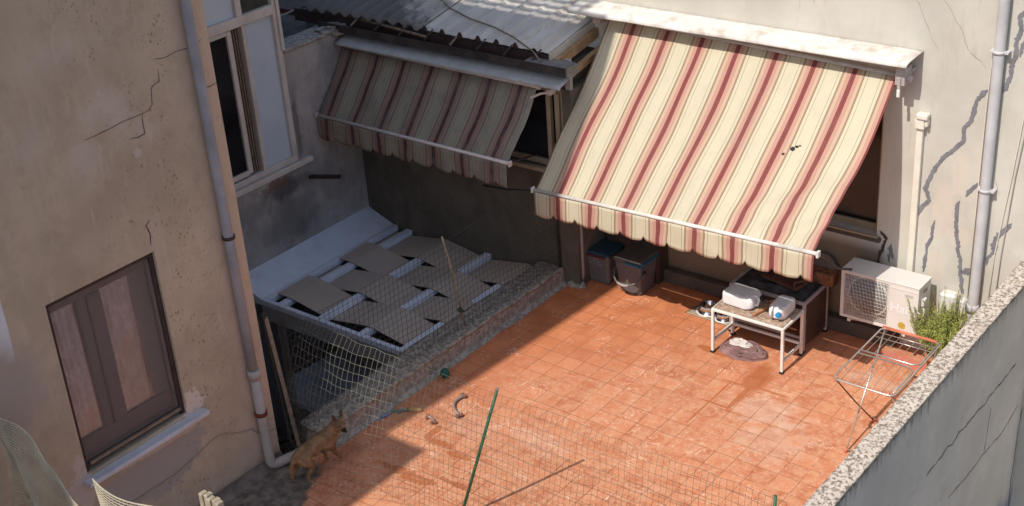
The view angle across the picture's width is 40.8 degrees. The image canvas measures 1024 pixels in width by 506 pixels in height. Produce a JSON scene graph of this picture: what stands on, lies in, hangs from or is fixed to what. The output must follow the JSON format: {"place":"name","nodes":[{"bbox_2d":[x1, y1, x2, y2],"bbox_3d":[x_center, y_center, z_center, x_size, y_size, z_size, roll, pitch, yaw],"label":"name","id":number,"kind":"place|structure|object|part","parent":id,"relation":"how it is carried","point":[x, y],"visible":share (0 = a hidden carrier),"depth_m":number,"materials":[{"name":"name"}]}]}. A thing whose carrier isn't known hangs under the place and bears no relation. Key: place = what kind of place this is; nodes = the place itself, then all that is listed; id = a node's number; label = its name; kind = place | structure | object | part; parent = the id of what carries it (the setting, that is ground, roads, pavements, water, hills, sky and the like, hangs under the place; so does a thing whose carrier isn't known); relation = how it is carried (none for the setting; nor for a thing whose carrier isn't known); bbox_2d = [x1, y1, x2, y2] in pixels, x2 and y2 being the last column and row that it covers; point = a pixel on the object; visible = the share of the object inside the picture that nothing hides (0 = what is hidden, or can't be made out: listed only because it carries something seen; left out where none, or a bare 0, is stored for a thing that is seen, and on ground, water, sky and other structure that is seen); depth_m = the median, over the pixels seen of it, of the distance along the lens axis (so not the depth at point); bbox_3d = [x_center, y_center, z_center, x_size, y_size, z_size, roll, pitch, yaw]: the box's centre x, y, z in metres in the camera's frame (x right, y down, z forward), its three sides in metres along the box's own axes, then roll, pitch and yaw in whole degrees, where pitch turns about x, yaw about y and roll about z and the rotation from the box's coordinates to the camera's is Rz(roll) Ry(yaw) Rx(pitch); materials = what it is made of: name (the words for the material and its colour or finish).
{"place":"outdoors","nodes":[
{"label":"outdoors","id":0,"kind":"place"},
{"bbox_2d":[286,332,403,437],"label":"floor","id":1,"kind":"structure","parent":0,"point":[320,363],"depth_m":14.62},
{"bbox_2d":[278,433,300,454],"bbox_3d":[-2.360,2.161,14.191,1.169,0.189,0.780,16,34,35],"label":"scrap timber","id":2,"kind":"object","parent":1,"relation":"on","point":[285,439],"depth_m":14.39,"materials":[{"name":"brown wood"}]},
{"bbox_2d":[224,278,926,505],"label":"terrace floor","id":3,"kind":"structure","parent":0,"point":[755,436],"depth_m":12.69,"materials":[{"name":"tile"}]},
{"bbox_2d":[0,417,223,505],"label":"sand netting fence","id":4,"kind":"object","parent":3,"relation":"on","point":[34,498],"visible":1,"depth_m":9.71,"materials":[{"name":"beige fabric"}]},
{"bbox_2d":[289,409,346,482],"bbox_3d":[-1.722,1.708,12.116,0.599,0.539,0.286,-19,30,-26],"label":"dog","id":5,"kind":"object","parent":3,"relation":"on","point":[303,454],"visible":0.95,"depth_m":12.08},
{"bbox_2d":[379,407,420,420],"bbox_3d":[-1.063,1.499,12.996,0.424,0.043,0.112,-10,28,-12],"label":"rope toy","id":6,"kind":"object","parent":3,"relation":"on","point":[403,409],"visible":0.87,"depth_m":13.00,"materials":[{"name":"fabric"}]},
{"bbox_2d":[425,414,436,423],"bbox_3d":[-0.760,1.554,12.845,0.064,0.034,0.169,-19,31,-27],"label":"dog toy","id":7,"kind":"object","parent":3,"relation":"on","point":[432,419],"visible":0.89,"depth_m":12.84,"materials":[{"name":"beige plastic"}]},
{"bbox_2d":[297,260,566,452],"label":"kerb wall","id":8,"kind":"structure","parent":3,"relation":"on","point":[452,350],"depth_m":13.66,"materials":[{"name":"concrete"}]},
{"bbox_2d":[249,206,531,363],"bbox_3d":[-1.359,0.336,15.212,2.583,0.390,2.160,16,34,35],"label":"woven slat cover","id":9,"kind":"object","parent":8,"relation":"on","point":[293,273],"visible":0.86,"depth_m":15.15,"materials":[{"name":"white paint"}]},
{"bbox_2d":[261,192,560,450],"bbox_3d":[-0.769,0.438,13.423,0.146,1.501,3.976,19,35,37],"label":"kerb fence","id":10,"kind":"object","parent":8,"relation":"on","point":[271,344],"visible":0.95,"depth_m":12.88,"materials":[{"name":"metal"}]},
{"bbox_2d":[440,368,449,377],"bbox_3d":[-0.660,1.179,13.500,0.100,0.100,0.100,16,34,35],"label":"rubber ball","id":11,"kind":"object","parent":3,"relation":"on","point":[445,371],"visible":0.97,"depth_m":13.47,"materials":[{"name":"green rubber"}]},
{"bbox_2d":[452,393,466,417],"bbox_3d":[-0.505,1.440,13.023,0.126,0.042,0.407,-1,27,6],"label":"dog toy","id":12,"kind":"object","parent":3,"relation":"on","point":[456,412],"visible":0.95,"depth_m":13.00,"materials":[{"name":"beige plastic"}]},
{"bbox_2d":[285,316,786,505],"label":"wire fence","id":13,"kind":"object","parent":3,"relation":"on","point":[477,460],"visible":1,"depth_m":11.25,"materials":[{"name":"grey metal"}]},
{"bbox_2d":[586,239,624,283],"bbox_3d":[1.005,0.108,15.019,0.336,0.400,0.335,16,34,35],"label":"waste bin","id":14,"kind":"object","parent":3,"relation":"on","point":[601,254],"visible":0.96,"depth_m":14.91,"materials":[{"name":"grey plastic"}]},
{"bbox_2d":[613,244,658,295],"bbox_3d":[1.304,0.215,14.730,0.390,0.435,0.480,16,34,35],"label":"waste bin","id":15,"kind":"object","parent":3,"relation":"on","point":[635,265],"visible":1,"depth_m":14.65,"materials":[{"name":"grey plastic"}]},
{"bbox_2d":[607,232,667,283],"bbox_3d":[1.362,-0.063,15.005,0.670,0.650,0.213,16,34,35],"label":"cupboard","id":16,"kind":"object","parent":3,"relation":"on","point":[662,262],"visible":0.21,"depth_m":14.86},
{"bbox_3d":[1.174,-0.065,15.025,0.310,0.600,0.012,16,34,35],"label":"door","id":17,"kind":"part","parent":16,"relation":"part of","materials":[{"name":"brown wood"}]},
{"bbox_3d":[1.427,0.010,14.843,0.310,0.600,0.012,16,34,35],"label":"door","id":18,"kind":"part","parent":16,"relation":"part of","materials":[{"name":"brown wood"}]},
{"bbox_2d":[685,305,740,325],"bbox_3d":[2.120,0.642,14.243,0.617,0.011,0.266,18,34,36],"label":"feeding mat","id":19,"kind":"object","parent":3,"relation":"on","point":[691,311],"visible":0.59,"depth_m":14.28,"materials":[{"name":"plastic"}]},
{"bbox_2d":[696,299,716,316],"bbox_3d":[2.042,0.564,14.297,0.256,0.094,0.256,16,34,35],"label":"dog bowl","id":20,"kind":"object","parent":19,"relation":"on","point":[703,309],"visible":0.73,"depth_m":14.29,"materials":[{"name":"silver metal"}]},
{"bbox_2d":[715,312,728,323],"bbox_3d":[2.185,0.642,14.141,0.207,0.078,0.207,16,34,35],"label":"dog bowl","id":21,"kind":"object","parent":19,"relation":"on","point":[721,318],"visible":0.55,"depth_m":14.09,"materials":[{"name":"silver metal"}]},
{"bbox_2d":[718,340,768,360],"bbox_3d":[2.295,0.943,13.567,0.518,0.074,0.359,16,34,35],"label":"blanket","id":22,"kind":"object","parent":3,"relation":"on","point":[756,352],"visible":1,"depth_m":13.49,"materials":[{"name":"pink fabric"}]},
{"bbox_2d":[729,338,752,347],"bbox_3d":[2.264,0.879,13.602,0.257,0.040,0.152,16,34,35],"label":"cloth","id":23,"kind":"object","parent":22,"relation":"on","point":[742,342],"visible":1,"depth_m":13.58,"materials":[{"name":"white fabric"}]},
{"bbox_2d":[710,300,803,374],"bbox_3d":[2.390,0.762,13.423,0.797,0.512,0.435,16,34,35],"label":"metal table","id":24,"kind":"object","parent":3,"relation":"on","point":[762,318],"visible":0.68,"depth_m":13.28,"materials":[{"name":"white paint"}]},
{"bbox_2d":[722,283,764,309],"bbox_3d":[2.257,0.423,13.366,0.388,0.160,0.259,16,34,35],"label":"jerrycan","id":25,"kind":"object","parent":24,"relation":"on","point":[741,296],"visible":1,"depth_m":13.30,"materials":[{"name":"plastic"}]},
{"bbox_2d":[749,299,774,316],"bbox_3d":[2.418,0.530,13.261,0.402,0.038,0.090,-21,31,-29],"label":"hand saw","id":26,"kind":"object","parent":24,"relation":"on","point":[760,310],"visible":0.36,"depth_m":13.22,"materials":[{"name":"brown wood"}]},
{"bbox_2d":[769,295,794,319],"bbox_3d":[2.564,0.525,13.132,0.175,0.150,0.349,16,34,35],"label":"jerrycan","id":27,"kind":"object","parent":24,"relation":"on","point":[781,307],"visible":1,"depth_m":13.07,"materials":[{"name":"plastic"}]},
{"bbox_2d":[728,267,828,352],"bbox_3d":[2.665,0.541,13.762,0.842,0.560,0.524,16,34,35],"label":"metal table","id":28,"kind":"object","parent":3,"relation":"on","point":[813,304],"visible":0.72,"depth_m":13.52,"materials":[{"name":"grey metal"}]},
{"bbox_2d":[736,268,818,300],"bbox_3d":[2.630,0.268,13.627,0.720,0.075,0.420,16,34,35],"label":"tarpaulin","id":29,"kind":"object","parent":28,"relation":"on","point":[753,278],"visible":0.7,"depth_m":13.54,"materials":[{"name":"black plastic"}]},
{"bbox_2d":[762,269,808,290],"bbox_3d":[2.700,0.241,13.490,0.489,0.114,0.228,21,36,40],"label":"wooden tray","id":30,"kind":"object","parent":29,"relation":"on","point":[792,284],"visible":0.72,"depth_m":13.49,"materials":[{"name":"brown wood"}]},
{"bbox_2d":[813,265,838,286],"bbox_3d":[3.061,0.226,13.557,0.290,0.127,0.140,16,34,35],"label":"carton","id":31,"kind":"object","parent":28,"relation":"on","point":[826,276],"visible":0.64,"depth_m":13.49,"materials":[{"name":"brown cardboard"}]},
{"bbox_2d":[834,326,940,452],"bbox_3d":[3.220,1.287,11.875,0.557,0.880,1.006,16,34,35],"label":"drying rack","id":32,"kind":"object","parent":3,"relation":"on","point":[924,360],"visible":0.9,"depth_m":11.77,"materials":[{"name":"white metal"}]},
{"bbox_2d":[906,286,975,365],"bbox_3d":[3.979,0.740,12.684,0.653,1.016,0.662,-7,27,-5],"label":"rosemary bush","id":33,"kind":"object","parent":3,"relation":"on","point":[945,332],"visible":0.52,"depth_m":12.59,"materials":[{"name":"green plant"}]},
{"bbox_2d":[564,31,602,47],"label":"ground","id":34,"kind":"structure","parent":0,"point":[595,43],"depth_m":35.28,"materials":[{"name":"concrete"}]},
{"bbox_2d":[0,0,282,505],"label":"tan apartment building","id":35,"kind":"structure","parent":34,"relation":"on","point":[123,370],"depth_m":10.50,"materials":[{"name":"beige paint"}]},
{"bbox_2d":[45,252,209,487],"bbox_3d":[-3.046,0.855,10.811,0.258,1.585,1.215,16,34,35],"label":"window","id":36,"kind":"structure","parent":35,"relation":"in","point":[104,309],"depth_m":10.83,"materials":[{"name":"brown wood"}]},
{"bbox_2d":[179,0,297,468],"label":"corner drainpipe","id":37,"kind":"object","parent":35,"relation":"attached to","point":[253,369],"visible":0.91,"depth_m":11.20,"materials":[{"name":"grey metal"}]},
{"bbox_2d":[202,0,383,453],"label":"building","id":38,"kind":"structure","parent":34,"relation":"on","point":[297,179],"depth_m":15.25,"materials":[{"name":"grey paint"}]},
{"bbox_2d":[202,0,313,197],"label":"window","id":39,"kind":"structure","parent":38,"relation":"in","point":[246,39],"depth_m":14.72,"materials":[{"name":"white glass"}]},
{"bbox_2d":[278,0,364,37],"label":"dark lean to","id":40,"kind":"object","parent":38,"relation":"attached to","point":[291,25],"visible":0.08,"depth_m":17.43,"materials":[{"name":"metal"}]},
{"bbox_2d":[359,19,611,335],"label":"well wall","id":41,"kind":"structure","parent":34,"relation":"on","point":[431,201],"depth_m":15.33,"materials":[{"name":"grey paint"}]},
{"bbox_2d":[315,34,575,187],"bbox_3d":[-0.789,-1.544,14.698,3.177,1.089,0.696,16,34,35],"label":"striped awning","id":42,"kind":"object","parent":41,"relation":"attached to","point":[478,110],"visible":0.99,"depth_m":14.66,"materials":[{"name":"fabric"}]},
{"bbox_2d":[294,0,598,78],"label":"corrugated roof","id":43,"kind":"structure","parent":41,"relation":"on","point":[506,32],"depth_m":14.64,"materials":[{"name":"metal"}]},
{"bbox_2d":[509,88,562,171],"bbox_3d":[-0.420,-1.530,14.938,2.510,0.950,0.170,16,34,35],"label":"window","id":44,"kind":"structure","parent":41,"relation":"in","point":[537,135],"depth_m":14.51,"materials":[{"name":"black glass"}]},
{"bbox_2d":[567,202,586,288],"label":"wall pier","id":45,"kind":"structure","parent":41,"relation":"attached to","point":[571,283],"depth_m":14.93,"materials":[{"name":"grey concrete"}]},
{"bbox_2d":[574,0,1023,505],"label":"cream house","id":46,"kind":"structure","parent":34,"relation":"on","point":[946,88],"depth_m":12.55,"materials":[{"name":"beige paint"}]},
{"bbox_2d":[483,0,923,282],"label":"striped awning","id":47,"kind":"object","parent":46,"relation":"attached to","point":[727,128],"visible":1,"depth_m":12.92,"materials":[{"name":"fabric"}]},
{"bbox_2d":[813,253,837,311],"bbox_3d":[3.104,0.292,13.724,0.320,0.662,0.100,16,34,35],"label":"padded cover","id":48,"kind":"object","parent":46,"relation":"on","point":[820,262],"visible":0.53,"depth_m":13.58,"materials":[{"name":"grey fabric"}]},
{"bbox_2d":[825,113,883,242],"bbox_3d":[2.423,-1.211,13.649,2.790,1.695,0.215,16,34,35],"label":"window","id":49,"kind":"structure","parent":46,"relation":"in","point":[858,206],"depth_m":13.27,"materials":[{"name":"brown glass"}]},
{"bbox_2d":[840,257,931,336],"bbox_3d":[3.606,0.507,13.199,0.820,0.760,0.403,16,34,35],"label":"air conditioner","id":50,"kind":"object","parent":46,"relation":"on","point":[875,293],"visible":0.91,"depth_m":13.01,"materials":[{"name":"white paint"}]},
{"bbox_2d":[906,111,930,271],"bbox_3d":[3.750,-0.351,12.804,0.125,2.035,0.088,16,34,35],"label":"cream conduit","id":51,"kind":"object","parent":46,"relation":"attached to","point":[922,121],"visible":0.9,"depth_m":12.66,"materials":[{"name":"beige plastic"}]},
{"bbox_2d":[939,289,967,314],"bbox_3d":[4.141,0.483,12.915,0.245,0.240,0.117,16,34,35],"label":"junction box","id":52,"kind":"object","parent":46,"relation":"attached to","point":[950,296],"visible":0.68,"depth_m":12.86,"materials":[{"name":"white paint"}]},
{"bbox_2d":[966,0,1011,321],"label":"facade downspout","id":53,"kind":"object","parent":46,"relation":"attached to","point":[999,51],"visible":0.84,"depth_m":12.06,"materials":[{"name":"grey plastic"}]},
{"bbox_2d":[988,117,1023,297],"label":"loose wall wires","id":54,"kind":"object","parent":46,"relation":"attached to","point":[1009,209],"visible":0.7,"depth_m":12.24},
{"bbox_2d":[803,261,1023,505],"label":"parapet wall","id":55,"kind":"structure","parent":34,"relation":"on","point":[944,430],"depth_m":11.36,"materials":[{"name":"concrete"}]},
{"bbox_2d":[292,291,880,498],"bbox_3d":[0.996,1.679,12.388,4.563,0.005,5.122,16,34,35],"label":"floor grit","id":56,"kind":"object","parent":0,"point":[616,415],"visible":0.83,"depth_m":12.79,"materials":[{"name":"brown gravel"}]}
]}

